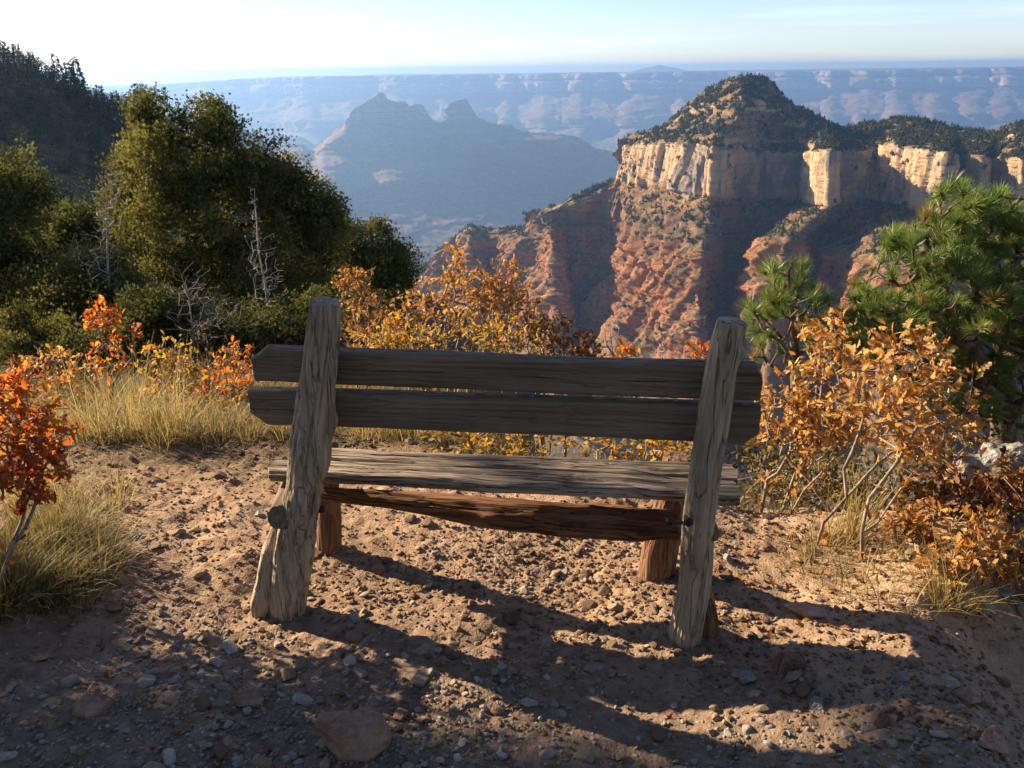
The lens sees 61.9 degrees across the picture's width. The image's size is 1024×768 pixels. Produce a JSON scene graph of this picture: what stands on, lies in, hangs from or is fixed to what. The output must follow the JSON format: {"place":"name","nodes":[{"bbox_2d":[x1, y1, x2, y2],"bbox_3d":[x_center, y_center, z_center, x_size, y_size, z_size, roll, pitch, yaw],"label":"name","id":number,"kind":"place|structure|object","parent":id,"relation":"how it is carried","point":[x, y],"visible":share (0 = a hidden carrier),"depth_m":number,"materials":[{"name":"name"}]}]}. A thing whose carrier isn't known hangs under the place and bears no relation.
{"place":"outdoors","nodes":[
{"label":"outdoors","id":0,"kind":"place"},
{"bbox_2d":[13,333,291,452],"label":"grass","id":1,"kind":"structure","parent":0,"point":[176,420],"depth_m":4.05,"materials":[{"name":"yellow plant"}]},
{"bbox_2d":[81,88,303,206],"bbox_3d":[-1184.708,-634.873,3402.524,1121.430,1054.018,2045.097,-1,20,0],"label":"side ridge","id":2,"kind":"structure","parent":0,"point":[243,131],"depth_m":3393.67,"materials":[{"name":"blue stone"}]},
{"bbox_2d":[0,61,502,377],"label":"hill","id":3,"kind":"structure","parent":0,"point":[81,148],"depth_m":225.37,"materials":[{"name":"green plant"}]},
{"bbox_2d":[0,40,18,72],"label":"conifer tree","id":4,"kind":"object","parent":3,"relation":"on","point":[6,56],"visible":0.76,"depth_m":243.80,"materials":[{"name":"green plant"}]},
{"bbox_2d":[7,43,32,76],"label":"conifer tree","id":5,"kind":"object","parent":3,"relation":"on","point":[14,51],"visible":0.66,"depth_m":243.59,"materials":[{"name":"green plant"}]},
{"bbox_2d":[25,51,45,79],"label":"conifer tree","id":6,"kind":"object","parent":3,"relation":"on","point":[36,69],"visible":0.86,"depth_m":244.79,"materials":[{"name":"green plant"}]},
{"bbox_2d":[42,65,59,89],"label":"conifer tree","id":7,"kind":"object","parent":3,"relation":"on","point":[48,74],"visible":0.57,"depth_m":245.54,"materials":[{"name":"green plant"}]},
{"bbox_2d":[49,53,71,96],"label":"conifer tree","id":8,"kind":"object","parent":3,"relation":"on","point":[58,76],"visible":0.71,"depth_m":245.08,"materials":[{"name":"green plant"}]},
{"bbox_2d":[60,61,84,100],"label":"conifer tree","id":9,"kind":"object","parent":3,"relation":"on","point":[65,75],"visible":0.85,"depth_m":245.63,"materials":[{"name":"green plant"}]},
{"bbox_2d":[69,55,92,104],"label":"conifer tree","id":10,"kind":"object","parent":3,"relation":"on","point":[77,79],"visible":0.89,"depth_m":246.14,"materials":[{"name":"green plant"}]},
{"bbox_2d":[89,84,111,119],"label":"conifer tree","id":11,"kind":"object","parent":3,"relation":"on","point":[96,94],"visible":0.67,"depth_m":247.60,"materials":[{"name":"green plant"}]},
{"bbox_2d":[105,91,126,123],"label":"conifer tree","id":12,"kind":"object","parent":3,"relation":"on","point":[117,109],"visible":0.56,"depth_m":247.91,"materials":[{"name":"green plant"}]},
{"bbox_2d":[122,91,132,121],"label":"conifer tree","id":13,"kind":"object","parent":3,"relation":"on","point":[123,111],"visible":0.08,"depth_m":247.99,"materials":[{"name":"green plant"}]},
{"bbox_2d":[124,82,157,126],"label":"conifer tree","id":14,"kind":"object","parent":3,"relation":"on","point":[137,88],"visible":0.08,"depth_m":246.77,"materials":[{"name":"green plant"}]},
{"bbox_2d":[0,39,424,349],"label":"hill woods","id":15,"kind":"object","parent":3,"relation":"on","point":[9,107],"visible":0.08,"depth_m":223.10,"materials":[{"name":"green plant"}]},
{"bbox_2d":[252,133,315,149],"bbox_3d":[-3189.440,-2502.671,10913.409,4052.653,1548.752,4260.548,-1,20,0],"label":"canyon ridge","id":16,"kind":"structure","parent":0,"point":[305,142],"depth_m":10982.25,"materials":[{"name":"blue stone"}]},
{"bbox_2d":[273,92,618,269],"bbox_3d":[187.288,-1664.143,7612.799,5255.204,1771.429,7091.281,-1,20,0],"label":"temple buttes","id":17,"kind":"object","parent":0,"point":[422,178],"visible":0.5,"depth_m":7899.93,"materials":[{"name":"blue stone"}]},
{"bbox_2d":[0,337,939,530],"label":"grass","id":18,"kind":"structure","parent":0,"point":[295,384],"depth_m":6.13,"materials":[{"name":"yellow plant"}]},
{"bbox_2d":[0,376,1023,767],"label":"ground","id":19,"kind":"structure","parent":0,"point":[630,662],"depth_m":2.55,"materials":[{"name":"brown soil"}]},
{"bbox_2d":[0,133,68,353],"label":"juniper tree","id":20,"kind":"object","parent":19,"relation":"on","point":[21,197],"visible":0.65,"depth_m":12.72,"materials":[{"name":"green plant"}]},
{"bbox_2d":[25,648,55,661],"bbox_3d":[-1.361,0.786,2.464,0.083,0.028,0.054,-1,20,0],"label":"rock","id":21,"kind":"object","parent":19,"relation":"on","point":[37,654],"visible":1,"depth_m":2.46,"materials":[{"name":"stone"}]},
{"bbox_2d":[0,449,83,592],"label":"oak shrub","id":22,"kind":"object","parent":19,"relation":"on","point":[36,493],"visible":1,"depth_m":2.57,"materials":[{"name":"orange plant"}]},
{"bbox_2d":[0,354,84,554],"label":"oak shrub","id":23,"kind":"object","parent":19,"relation":"on","point":[33,428],"visible":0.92,"depth_m":2.68,"materials":[{"name":"orange plant"}]},
{"bbox_2d":[0,344,112,412],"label":"oak shrub","id":24,"kind":"object","parent":19,"relation":"on","point":[73,363],"visible":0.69,"depth_m":5.15,"materials":[{"name":"orange plant"}]},
{"bbox_2d":[0,297,140,382],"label":"juniper bush","id":25,"kind":"object","parent":19,"relation":"on","point":[16,340],"visible":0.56,"depth_m":9.83,"materials":[{"name":"green plant"}]},
{"bbox_2d":[0,222,170,385],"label":"juniper tree","id":26,"kind":"object","parent":19,"relation":"on","point":[75,289],"visible":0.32,"depth_m":11.76,"materials":[{"name":"green plant"}]},
{"bbox_2d":[0,193,178,306],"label":"juniper tree","id":27,"kind":"object","parent":19,"relation":"on","point":[83,221],"visible":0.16,"depth_m":18.61,"materials":[{"name":"green plant"}]},
{"bbox_2d":[0,459,180,637],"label":"grass","id":28,"kind":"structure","parent":19,"relation":"on","point":[48,530],"depth_m":2.87,"materials":[{"name":"yellow plant"}]},
{"bbox_2d":[72,692,114,718],"bbox_3d":[-1.116,0.852,2.261,0.083,0.047,0.090,9,22,25],"label":"rock","id":29,"kind":"object","parent":19,"relation":"on","point":[90,706],"visible":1,"depth_m":2.24,"materials":[{"name":"stone"}]},
{"bbox_2d":[70,155,127,296],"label":"dead shrub","id":30,"kind":"object","parent":19,"relation":"on","point":[107,254],"visible":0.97,"depth_m":11.43,"materials":[{"name":"plant"}]},
{"bbox_2d":[78,295,143,403],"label":"oak shrub","id":31,"kind":"object","parent":19,"relation":"on","point":[109,316],"visible":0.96,"depth_m":5.46,"materials":[{"name":"orange plant"}]},
{"bbox_2d":[92,280,208,382],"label":"juniper bush","id":32,"kind":"object","parent":19,"relation":"on","point":[150,313],"visible":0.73,"depth_m":10.53,"materials":[{"name":"green plant"}]},
{"bbox_2d":[129,330,215,410],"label":"oak shrub","id":33,"kind":"object","parent":19,"relation":"on","point":[171,359],"visible":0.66,"depth_m":5.07,"materials":[{"name":"yellow plant"}]},
{"bbox_2d":[161,261,260,361],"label":"dead shrub","id":34,"kind":"object","parent":19,"relation":"on","point":[193,330],"visible":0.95,"depth_m":10.33,"materials":[{"name":"grey wood"}]},
{"bbox_2d":[181,394,260,427],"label":"oak shrub","id":35,"kind":"object","parent":19,"relation":"on","point":[220,399],"visible":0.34,"depth_m":4.40,"materials":[{"name":"orange plant"}]},
{"bbox_2d":[177,336,265,411],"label":"oak shrub","id":36,"kind":"object","parent":19,"relation":"on","point":[226,372],"visible":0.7,"depth_m":5.00,"materials":[{"name":"orange plant"}]},
{"bbox_2d":[88,82,359,379],"bbox_3d":[-4.968,-2.358,14.482,4.732,5.271,3.604,-1,20,0],"label":"juniper tree","id":37,"kind":"object","parent":19,"relation":"on","point":[318,226],"visible":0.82,"depth_m":13.99,"materials":[{"name":"green plant"}]},
{"bbox_2d":[227,477,236,481],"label":"rock","id":38,"kind":"object","parent":19,"relation":"on","point":[232,479],"visible":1,"depth_m":3.57,"materials":[{"name":"stone"}]},
{"bbox_2d":[233,686,263,707],"bbox_3d":[-0.711,0.854,2.313,0.090,0.060,0.067,-1,20,0],"label":"rock","id":39,"kind":"object","parent":19,"relation":"on","point":[250,697],"visible":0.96,"depth_m":2.29,"materials":[{"name":"stone"}]},
{"bbox_2d":[172,281,364,385],"bbox_3d":[-2.998,-0.608,10.947,2.476,1.311,1.718,-1,20,0],"label":"juniper bush","id":40,"kind":"object","parent":19,"relation":"on","point":[279,330],"visible":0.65,"depth_m":10.59,"materials":[{"name":"green plant"}]},
{"bbox_2d":[245,187,293,326],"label":"dead shrub","id":41,"kind":"object","parent":19,"relation":"on","point":[261,265],"visible":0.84,"depth_m":10.91,"materials":[{"name":"grey wood"}]},
{"bbox_2d":[312,705,390,762],"bbox_3d":[-0.393,0.875,2.131,0.173,0.140,0.130,15,25,36],"label":"rock","id":42,"kind":"object","parent":19,"relation":"on","point":[362,734],"visible":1,"depth_m":2.08,"materials":[{"name":"stone"}]},
{"bbox_2d":[354,584,366,592],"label":"rock","id":43,"kind":"object","parent":19,"relation":"on","point":[362,588],"visible":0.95,"depth_m":2.83,"materials":[{"name":"stone"}]},
{"bbox_2d":[331,265,400,388],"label":"oak shrub","id":44,"kind":"object","parent":19,"relation":"on","point":[352,276],"visible":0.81,"depth_m":5.92,"materials":[{"name":"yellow plant"}]},
{"bbox_2d":[324,208,430,342],"bbox_3d":[-3.663,-2.428,21.897,3.140,3.977,3.739,-1,20,0],"label":"juniper tree","id":45,"kind":"object","parent":19,"relation":"on","point":[391,261],"visible":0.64,"depth_m":21.63,"materials":[{"name":"green plant"}]},
{"bbox_2d":[395,587,408,591],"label":"rock","id":46,"kind":"object","parent":19,"relation":"on","point":[400,589],"visible":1,"depth_m":2.84,"materials":[{"name":"beige stone"}]},
{"bbox_2d":[335,386,494,454],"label":"grass","id":47,"kind":"structure","parent":19,"relation":"on","point":[393,433],"depth_m":3.96,"materials":[{"name":"yellow plant"}]},
{"bbox_2d":[373,238,505,391],"bbox_3d":[-0.489,-0.214,5.838,0.914,1.540,0.995,-1,20,0],"label":"oak shrub","id":48,"kind":"object","parent":19,"relation":"on","point":[447,280],"visible":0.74,"depth_m":5.67,"materials":[{"name":"orange plant"}]},
{"bbox_2d":[346,310,545,438],"bbox_3d":[-0.400,-0.026,5.325,1.232,0.894,0.790,-1,20,0],"label":"oak shrub","id":49,"kind":"object","parent":19,"relation":"on","point":[402,335],"visible":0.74,"depth_m":5.21,"materials":[{"name":"orange plant"}]},
{"bbox_2d":[248,296,762,649],"bbox_3d":[-0.057,0.262,2.627,1.516,1.182,0.556,2,20,8],"label":"bench","id":50,"kind":"object","parent":19,"relation":"on","point":[684,491],"visible":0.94,"depth_m":2.42,"materials":[{"name":"brown wood"}]},
{"bbox_2d":[4,450,1019,767],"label":"leaves","id":51,"kind":"object","parent":19,"relation":"on","point":[746,654],"visible":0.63,"depth_m":2.79,"materials":[{"name":"brown plant"}]},
{"bbox_2d":[465,253,562,456],"bbox_3d":[0.006,0.056,5.994,0.643,1.936,1.034,-6,21,-15],"label":"oak shrub","id":52,"kind":"object","parent":19,"relation":"on","point":[484,279],"visible":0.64,"depth_m":5.77,"materials":[{"name":"orange plant"}]},
{"bbox_2d":[73,493,985,767],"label":"twigs","id":53,"kind":"object","parent":19,"relation":"on","point":[487,577],"visible":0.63,"depth_m":2.65,"materials":[{"name":"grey wood"}]},
{"bbox_2d":[417,430,692,460],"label":"oak shrub","id":54,"kind":"object","parent":19,"relation":"on","point":[604,442],"visible":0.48,"depth_m":3.61,"materials":[{"name":"yellow plant"}]},
{"bbox_2d":[551,709,566,717],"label":"rock","id":55,"kind":"object","parent":19,"relation":"on","point":[560,712],"visible":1,"depth_m":2.26,"materials":[{"name":"beige stone"}]},
{"bbox_2d":[514,310,605,456],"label":"oak shrub","id":56,"kind":"object","parent":19,"relation":"on","point":[584,350],"visible":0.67,"depth_m":5.56,"materials":[{"name":"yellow plant"}]},
{"bbox_2d":[586,662,602,670],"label":"rock","id":57,"kind":"object","parent":19,"relation":"on","point":[599,664],"visible":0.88,"depth_m":2.43,"materials":[{"name":"grey stone"}]},
{"bbox_2d":[596,325,618,396],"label":"dead shrub","id":58,"kind":"object","parent":19,"relation":"on","point":[607,346],"visible":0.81,"depth_m":5.46,"materials":[{"name":"grey wood"}]},
{"bbox_2d":[609,338,709,451],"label":"oak shrub","id":59,"kind":"object","parent":19,"relation":"on","point":[628,350],"visible":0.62,"depth_m":4.52,"materials":[{"name":"orange plant"}]},
{"bbox_2d":[657,339,665,357],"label":"dead shrub","id":60,"kind":"object","parent":19,"relation":"on","point":[662,351],"visible":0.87,"depth_m":5.24,"materials":[{"name":"grey wood"}]},
{"bbox_2d":[739,670,755,683],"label":"rock","id":61,"kind":"object","parent":19,"relation":"on","point":[745,676],"visible":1,"depth_m":2.37,"materials":[{"name":"grey stone"}]},
{"bbox_2d":[746,690,760,697],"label":"rock","id":62,"kind":"object","parent":19,"relation":"on","point":[756,693],"visible":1,"depth_m":2.31,"materials":[{"name":"beige stone"}]},
{"bbox_2d":[772,651,806,676],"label":"rock","id":63,"kind":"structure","parent":19,"relation":"on","point":[784,663],"depth_m":2.38,"materials":[{"name":"brown stone"}]},
{"bbox_2d":[747,366,854,514],"bbox_3d":[1.151,0.262,3.475,0.454,0.661,0.372,15,25,36],"label":"oak shrub","id":64,"kind":"object","parent":19,"relation":"on","point":[798,404],"visible":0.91,"depth_m":3.42,"materials":[{"name":"orange plant"}]},
{"bbox_2d":[725,433,879,511],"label":"oak shrub","id":65,"kind":"object","parent":19,"relation":"on","point":[836,486],"visible":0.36,"depth_m":4.41,"materials":[{"name":"orange plant"}]},
{"bbox_2d":[734,250,873,509],"bbox_3d":[1.647,0.065,4.929,0.849,1.700,0.668,-1,20,0],"label":"pine tree","id":66,"kind":"object","parent":19,"relation":"on","point":[782,298],"visible":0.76,"depth_m":4.69,"materials":[{"name":"green plant"}]},
{"bbox_2d":[785,602,826,617],"bbox_3d":[0.925,0.716,2.689,0.129,0.046,0.046,11,23,29],"label":"rock","id":67,"kind":"object","parent":19,"relation":"on","point":[808,610],"visible":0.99,"depth_m":2.67,"materials":[{"name":"beige stone"}]},
{"bbox_2d":[809,696,823,711],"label":"rock","id":68,"kind":"object","parent":19,"relation":"on","point":[816,703],"visible":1,"depth_m":2.25,"materials":[{"name":"grey stone"}]},
{"bbox_2d":[778,307,872,513],"bbox_3d":[1.265,0.120,3.471,0.359,0.882,0.323,-1,20,0],"label":"oak shrub","id":69,"kind":"object","parent":19,"relation":"on","point":[839,321],"visible":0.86,"depth_m":3.38,"materials":[{"name":"orange plant"}]},
{"bbox_2d":[731,428,921,511],"bbox_3d":[1.307,0.506,3.852,0.996,0.549,0.581,-1,20,0],"label":"oak shrub","id":70,"kind":"object","parent":19,"relation":"on","point":[776,464],"visible":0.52,"depth_m":3.83,"materials":[{"name":"orange plant"}]},
{"bbox_2d":[735,458,1023,632],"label":"grass","id":71,"kind":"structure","parent":19,"relation":"on","point":[852,528],"depth_m":2.86,"materials":[{"name":"yellow plant"}]},
{"bbox_2d":[789,318,992,562],"bbox_3d":[1.371,0.157,3.145,0.618,0.931,0.825,-1,20,0],"label":"oak shrub","id":72,"kind":"object","parent":19,"relation":"on","point":[908,443],"visible":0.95,"depth_m":2.94,"materials":[{"name":"orange plant"}]},
{"bbox_2d":[893,671,908,681],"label":"rock","id":73,"kind":"object","parent":19,"relation":"on","point":[901,676],"visible":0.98,"depth_m":2.31,"materials":[{"name":"grey stone"}]},
{"bbox_2d":[825,169,1023,443],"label":"pine tree","id":74,"kind":"object","parent":19,"relation":"on","point":[989,319],"visible":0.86,"depth_m":4.59,"materials":[{"name":"green plant"}]},
{"bbox_2d":[921,623,932,629],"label":"rock","id":75,"kind":"object","parent":19,"relation":"on","point":[927,625],"visible":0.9,"depth_m":2.57,"materials":[{"name":"grey stone"}]},
{"bbox_2d":[870,493,1023,620],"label":"oak shrub","id":76,"kind":"object","parent":19,"relation":"on","point":[978,554],"visible":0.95,"depth_m":2.82,"materials":[{"name":"orange plant"}]},
{"bbox_2d":[942,676,959,689],"bbox_3d":[1.170,0.799,2.278,0.045,0.035,0.035,-11,23,-27],"label":"rock","id":77,"kind":"object","parent":19,"relation":"on","point":[950,683],"visible":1,"depth_m":2.27,"materials":[{"name":"beige stone"}]},
{"bbox_2d":[888,405,1023,494],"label":"oak shrub","id":78,"kind":"object","parent":19,"relation":"on","point":[1003,436],"visible":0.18,"depth_m":4.63,"materials":[{"name":"orange plant"}]},
{"bbox_2d":[889,457,1023,523],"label":"oak shrub","id":79,"kind":"object","parent":19,"relation":"on","point":[965,491],"visible":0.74,"depth_m":3.19,"materials":[{"name":"orange plant"}]},
{"bbox_2d":[955,687,980,704],"bbox_3d":[1.193,0.822,2.236,0.042,0.045,0.061,-17,26,-38],"label":"rock","id":80,"kind":"object","parent":19,"relation":"on","point":[968,695],"visible":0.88,"depth_m":2.22,"materials":[{"name":"stone"}]},
{"bbox_2d":[945,441,1023,503],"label":"boulder","id":81,"kind":"object","parent":19,"relation":"on","point":[988,458],"visible":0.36,"depth_m":4.10,"materials":[{"name":"stone"}]},
{"bbox_2d":[977,725,1007,753],"bbox_3d":[1.184,0.880,2.089,0.101,0.056,0.063,-16,25,-36],"label":"rock","id":82,"kind":"object","parent":19,"relation":"on","point":[991,738],"visible":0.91,"depth_m":2.08,"materials":[{"name":"stone"}]},
{"bbox_2d":[972,446,1023,578],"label":"oak shrub","id":83,"kind":"object","parent":19,"relation":"on","point":[1001,463],"visible":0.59,"depth_m":3.08,"materials":[{"name":"orange plant"}]},
{"bbox_2d":[0,0,1023,84],"label":"sky","id":84,"kind":"structure","parent":0,"point":[114,42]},
{"bbox_2d":[69,67,1022,86],"bbox_3d":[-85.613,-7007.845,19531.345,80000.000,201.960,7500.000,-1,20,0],"label":"plateau","id":85,"kind":"structure","parent":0,"point":[661,71],"depth_m":20176.19,"materials":[{"name":"blue stone"}]},
{"bbox_2d":[86,67,1023,151],"bbox_3d":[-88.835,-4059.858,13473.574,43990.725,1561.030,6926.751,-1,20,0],"label":"canyon rim","id":86,"kind":"object","parent":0,"point":[604,111],"visible":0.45,"depth_m":14816.64,"materials":[{"name":"blue stone"}]},
{"bbox_2d":[635,65,687,70],"bbox_3d":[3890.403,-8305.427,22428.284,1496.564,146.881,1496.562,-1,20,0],"label":"mountain","id":87,"kind":"structure","parent":0,"point":[660,68],"depth_m":22075.08,"materials":[{"name":"blue stone"}]},
{"bbox_2d":[412,77,1023,469],"bbox_3d":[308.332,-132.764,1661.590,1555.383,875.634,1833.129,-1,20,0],"label":"canyon butte","id":88,"kind":"object","parent":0,"point":[769,178],"visible":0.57,"depth_m":1367.00,"materials":[{"name":"brown stone"}]},
{"bbox_2d":[416,72,1023,434],"bbox_3d":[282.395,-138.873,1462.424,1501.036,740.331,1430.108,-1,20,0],"label":"woodland","id":89,"kind":"object","parent":88,"relation":"on","point":[944,145],"visible":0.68,"depth_m":1389.24,"materials":[{"name":"green plant"}]},
{"bbox_2d":[545,435,956,510],"bbox_3d":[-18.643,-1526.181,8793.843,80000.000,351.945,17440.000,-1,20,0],"label":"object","id":90,"kind":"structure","parent":0,"point":[572,452],"depth_m":3523.03,"materials":[{"name":"plant"}]}
]}

